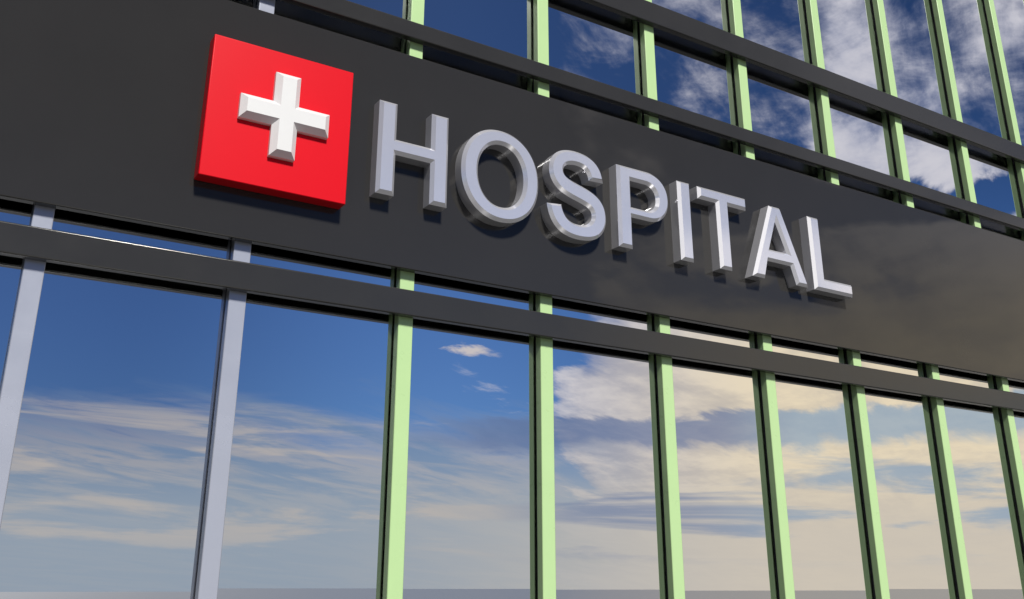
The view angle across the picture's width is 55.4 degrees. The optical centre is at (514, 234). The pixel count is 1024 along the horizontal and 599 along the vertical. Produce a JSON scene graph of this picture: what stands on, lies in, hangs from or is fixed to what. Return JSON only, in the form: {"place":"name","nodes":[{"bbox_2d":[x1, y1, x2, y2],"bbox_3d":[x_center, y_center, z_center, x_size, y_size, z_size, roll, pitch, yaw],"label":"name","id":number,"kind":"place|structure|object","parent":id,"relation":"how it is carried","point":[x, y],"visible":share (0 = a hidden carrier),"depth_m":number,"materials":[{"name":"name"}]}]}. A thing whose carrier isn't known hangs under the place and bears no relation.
{"place":"outdoors","nodes":[
{"label":"outdoors","id":0,"kind":"place"},
{"bbox_2d":[0,0,1023,598],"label":"hospital building","id":1,"kind":"structure","parent":0,"point":[214,392],"depth_m":9.33,"materials":[{"name":"black metal"}]},
{"bbox_2d":[0,199,33,389],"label":"window pane","id":2,"kind":"structure","parent":1,"relation":"in","point":[10,211],"depth_m":7.10,"materials":[{"name":"blue glass"}]},
{"bbox_2d":[0,209,231,598],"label":"window pane","id":3,"kind":"structure","parent":1,"relation":"in","point":[105,499],"depth_m":7.18,"materials":[{"name":"blue glass"}]},
{"bbox_2d":[229,0,256,8],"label":"window pane","id":4,"kind":"structure","parent":1,"relation":"in","point":[251,3],"depth_m":8.82,"materials":[{"name":"black glass"}]},
{"bbox_2d":[194,34,352,208],"bbox_3d":[-1.991,-0.961,8.293,1.250,1.279,0.233,12,-23,-30],"label":"cross sign","id":5,"kind":"object","parent":1,"relation":"attached to","point":[274,123],"visible":1,"depth_m":8.21,"materials":[{"name":"red plastic"}]},
{"bbox_2d":[217,244,396,598],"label":"window pane","id":6,"kind":"structure","parent":1,"relation":"in","point":[306,504],"depth_m":7.93,"materials":[{"name":"blue glass"}]},
{"bbox_2d":[274,0,407,53],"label":"window pane","id":7,"kind":"structure","parent":1,"relation":"in","point":[399,8],"depth_m":9.37,"materials":[{"name":"blue glass"}]},
{"bbox_2d":[369,100,448,211],"bbox_3d":[-0.958,-0.716,8.965,0.712,0.913,0.190,12,-23,-30],"label":"sign letter","id":8,"kind":"object","parent":1,"relation":"attached to","point":[389,150],"visible":1,"depth_m":8.89,"materials":[{"name":"metal"}]},
{"bbox_2d":[403,273,537,598],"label":"window pane","id":9,"kind":"structure","parent":1,"relation":"in","point":[471,521],"depth_m":8.69,"materials":[{"name":"blue glass"}]},
{"bbox_2d":[422,0,533,92],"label":"window pane","id":10,"kind":"structure","parent":1,"relation":"in","point":[504,25],"depth_m":10.22,"materials":[{"name":"blue glass"}]},
{"bbox_2d":[455,130,537,226],"bbox_3d":[-0.167,-0.544,9.430,0.866,0.951,0.190,12,-23,-30],"label":"sign letter","id":11,"kind":"object","parent":1,"relation":"attached to","point":[478,204],"visible":1,"depth_m":9.32,"materials":[{"name":"metal"}]},
{"bbox_2d":[540,150,605,243],"bbox_3d":[0.591,-0.380,9.875,0.724,0.954,0.190,12,-23,-30],"label":"sign letter","id":12,"kind":"object","parent":1,"relation":"attached to","point":[586,203],"visible":1,"depth_m":9.79,"materials":[{"name":"metal"}]},
{"bbox_2d":[548,0,643,125],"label":"window pane","id":13,"kind":"structure","parent":1,"relation":"in","point":[586,40],"depth_m":11.01,"materials":[{"name":"blue glass"}]},
{"bbox_2d":[552,298,667,598],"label":"window pane","id":14,"kind":"structure","parent":1,"relation":"in","point":[610,530],"depth_m":9.44,"materials":[{"name":"blue glass"}]},
{"bbox_2d":[609,164,667,251],"bbox_3d":[1.322,-0.229,10.308,0.690,0.913,0.190,12,-23,-30],"label":"sign letter","id":15,"kind":"object","parent":1,"relation":"attached to","point":[624,215],"visible":1,"depth_m":10.20,"materials":[{"name":"metal"}]},
{"bbox_2d":[669,181,693,265],"bbox_3d":[1.809,-0.125,10.595,0.178,0.913,0.190,12,-23,-30],"label":"sign letter","id":16,"kind":"object","parent":1,"relation":"attached to","point":[682,242],"visible":1,"depth_m":10.51,"materials":[{"name":"metal"}]},
{"bbox_2d":[652,0,740,154],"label":"window pane","id":17,"kind":"structure","parent":1,"relation":"in","point":[691,76],"depth_m":11.82,"materials":[{"name":"blue glass"}]},
{"bbox_2d":[689,186,744,273],"bbox_3d":[2.290,-0.022,10.878,0.727,0.913,0.190,12,-23,-30],"label":"sign letter","id":18,"kind":"object","parent":1,"relation":"attached to","point":[720,205],"visible":0.94,"depth_m":10.82,"materials":[{"name":"metal"}]},
{"bbox_2d":[670,319,778,598],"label":"window pane","id":19,"kind":"structure","parent":1,"relation":"in","point":[728,546],"depth_m":10.20,"materials":[{"name":"white glass"}]},
{"bbox_2d":[745,206,807,289],"bbox_3d":[2.992,0.128,11.291,0.885,0.913,0.190,12,-23,-30],"label":"sign letter","id":20,"kind":"object","parent":1,"relation":"attached to","point":[770,225],"visible":1,"depth_m":11.23,"materials":[{"name":"metal"}]},
{"bbox_2d":[740,0,825,180],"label":"window pane","id":21,"kind":"structure","parent":1,"relation":"in","point":[783,108],"depth_m":12.69,"materials":[{"name":"blue glass"}]},
{"bbox_2d":[771,337,874,598],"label":"window pane","id":22,"kind":"structure","parent":1,"relation":"in","point":[830,554],"depth_m":10.95,"materials":[{"name":"white glass"}]},
{"bbox_2d":[799,216,851,299],"bbox_3d":[3.736,0.287,11.729,0.652,0.913,0.190,12,-23,-30],"label":"sign letter","id":23,"kind":"object","parent":1,"relation":"attached to","point":[817,283],"visible":1,"depth_m":11.54,"materials":[{"name":"metal"}]},
{"bbox_2d":[817,0,900,203],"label":"window pane","id":24,"kind":"structure","parent":1,"relation":"in","point":[861,133],"depth_m":13.54,"materials":[{"name":"blue glass"}]},
{"bbox_2d":[860,353,957,598],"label":"window pane","id":25,"kind":"structure","parent":1,"relation":"in","point":[914,525],"depth_m":11.70,"materials":[{"name":"blue glass"}]},
{"bbox_2d":[883,0,967,223],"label":"window pane","id":26,"kind":"structure","parent":1,"relation":"in","point":[932,161],"depth_m":14.40,"materials":[{"name":"blue glass"}]},
{"bbox_2d":[938,367,1023,598],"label":"window pane","id":27,"kind":"structure","parent":1,"relation":"in","point":[984,485],"depth_m":12.46,"materials":[{"name":"blue glass"}]},
{"bbox_2d":[942,0,1023,240],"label":"window pane","id":28,"kind":"structure","parent":1,"relation":"in","point":[994,177],"depth_m":15.26,"materials":[{"name":"blue glass"}]},
{"bbox_2d":[993,0,1023,145],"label":"window pane","id":29,"kind":"structure","parent":1,"relation":"in","point":[1009,13],"depth_m":16.36,"materials":[{"name":"blue glass"}]},
{"bbox_2d":[1008,380,1023,470],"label":"window pane","id":30,"kind":"structure","parent":1,"relation":"in","point":[1014,386],"depth_m":13.33,"materials":[{"name":"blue glass"}]}
]}

